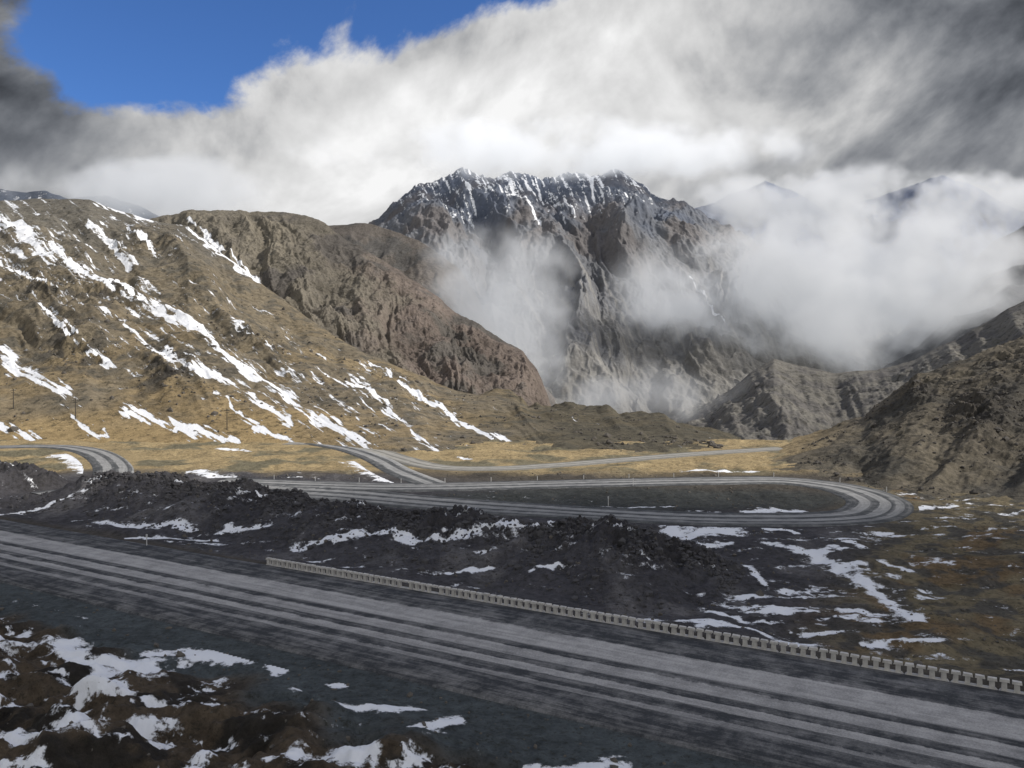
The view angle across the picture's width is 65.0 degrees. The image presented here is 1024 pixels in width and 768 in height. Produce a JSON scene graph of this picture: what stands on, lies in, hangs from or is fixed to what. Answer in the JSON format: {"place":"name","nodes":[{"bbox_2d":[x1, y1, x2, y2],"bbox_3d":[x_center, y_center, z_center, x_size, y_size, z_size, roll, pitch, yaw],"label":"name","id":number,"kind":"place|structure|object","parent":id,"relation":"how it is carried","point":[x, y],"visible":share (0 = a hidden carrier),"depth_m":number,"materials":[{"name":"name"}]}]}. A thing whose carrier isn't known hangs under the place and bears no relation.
{"place":"outdoors","nodes":[
{"label":"outdoors","id":0,"kind":"place"},
{"bbox_2d":[0,445,133,493],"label":"road","id":1,"kind":"structure","parent":0,"point":[100,460],"depth_m":193.14,"materials":[{"name":"grey asphalt"}]},
{"bbox_2d":[0,189,158,218],"bbox_3d":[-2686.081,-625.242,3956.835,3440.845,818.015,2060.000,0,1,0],"label":"distant mountain","id":2,"kind":"structure","parent":0,"point":[114,204],"depth_m":3940.90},
{"bbox_2d":[149,209,550,405],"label":"hill","id":3,"kind":"structure","parent":0,"point":[325,276],"depth_m":613.00,"materials":[{"name":"brown stone"}]},
{"bbox_2d":[0,199,740,451],"bbox_3d":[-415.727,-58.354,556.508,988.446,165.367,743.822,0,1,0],"label":"hill","id":4,"kind":"structure","parent":0,"point":[44,398],"depth_m":320.28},
{"bbox_2d":[3,200,722,453],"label":"boulders","id":5,"kind":"object","parent":4,"relation":"on","point":[712,443],"visible":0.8,"depth_m":287.45,"materials":[{"name":"brown stone"}]},
{"bbox_2d":[304,443,445,483],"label":"road","id":6,"kind":"structure","parent":0,"point":[391,467],"depth_m":175.96,"materials":[{"name":"grey asphalt"}]},
{"bbox_2d":[328,223,554,405],"bbox_3d":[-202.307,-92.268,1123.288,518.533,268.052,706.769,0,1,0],"label":"hill","id":7,"kind":"structure","parent":0,"point":[434,272],"depth_m":991.81,"materials":[{"name":"grey stone"}]},
{"bbox_2d":[0,439,1023,767],"bbox_3d":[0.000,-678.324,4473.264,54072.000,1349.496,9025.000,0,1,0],"label":"ground","id":8,"kind":"structure","parent":0,"point":[242,725],"depth_m":79.41,"materials":[{"name":"soil"}]},
{"bbox_2d":[1,469,745,612],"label":"rock pile","id":9,"kind":"object","parent":8,"relation":"on","point":[734,567],"visible":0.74,"depth_m":99.52,"materials":[{"name":"black stone"}]},
{"bbox_2d":[0,471,1023,767],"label":"scattered stones","id":10,"kind":"object","parent":8,"relation":"on","point":[614,759],"visible":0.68,"depth_m":79.60,"materials":[{"name":"grey stone"}]},
{"bbox_2d":[266,557,1023,694],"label":"concrete parapet wall","id":11,"kind":"structure","parent":8,"relation":"on","point":[823,651],"depth_m":65.97,"materials":[{"name":"grey concrete"}]},
{"bbox_2d":[0,519,1023,767],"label":"road","id":12,"kind":"structure","parent":0,"point":[766,709],"depth_m":59.19,"materials":[{"name":"grey asphalt"}]},
{"bbox_2d":[0,0,1023,225],"label":"sky","id":13,"kind":"structure","parent":0,"point":[331,112],"materials":[{"name":"white"}]},
{"bbox_2d":[282,442,781,470],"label":"road","id":14,"kind":"structure","parent":0,"point":[407,460],"depth_m":185.41,"materials":[{"name":"asphalt"}]},
{"bbox_2d":[218,476,913,526],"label":"road","id":15,"kind":"structure","parent":0,"point":[863,505],"depth_m":130.37,"materials":[{"name":"grey asphalt"}]},
{"bbox_2d":[368,167,905,418],"bbox_3d":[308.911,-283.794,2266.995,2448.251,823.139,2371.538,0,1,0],"label":"mountain","id":16,"kind":"structure","parent":0,"point":[619,291],"depth_m":1887.98,"materials":[{"name":"grey stone"}]},
{"bbox_2d":[672,301,1023,439],"bbox_3d":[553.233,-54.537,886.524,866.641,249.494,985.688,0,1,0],"label":"hill","id":17,"kind":"structure","parent":0,"point":[774,399],"depth_m":845.46,"materials":[{"name":"stone"}]},
{"bbox_2d":[694,175,1023,324],"bbox_3d":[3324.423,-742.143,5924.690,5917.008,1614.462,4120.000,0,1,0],"label":"distant mountain","id":18,"kind":"structure","parent":0,"point":[904,255],"depth_m":5375.54,"materials":[{"name":"white"}]},
{"bbox_2d":[769,335,1023,499],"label":"hill","id":19,"kind":"structure","parent":0,"point":[911,467],"depth_m":174.92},
{"bbox_2d":[797,343,1023,497],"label":"boulders","id":20,"kind":"object","parent":19,"relation":"on","point":[997,429],"visible":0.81,"depth_m":182.52,"materials":[{"name":"brown stone"}]},
{"bbox_2d":[883,226,1023,367],"bbox_3d":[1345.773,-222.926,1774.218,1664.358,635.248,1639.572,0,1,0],"label":"hill","id":21,"kind":"structure","parent":0,"point":[986,285],"depth_m":1642.29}
]}

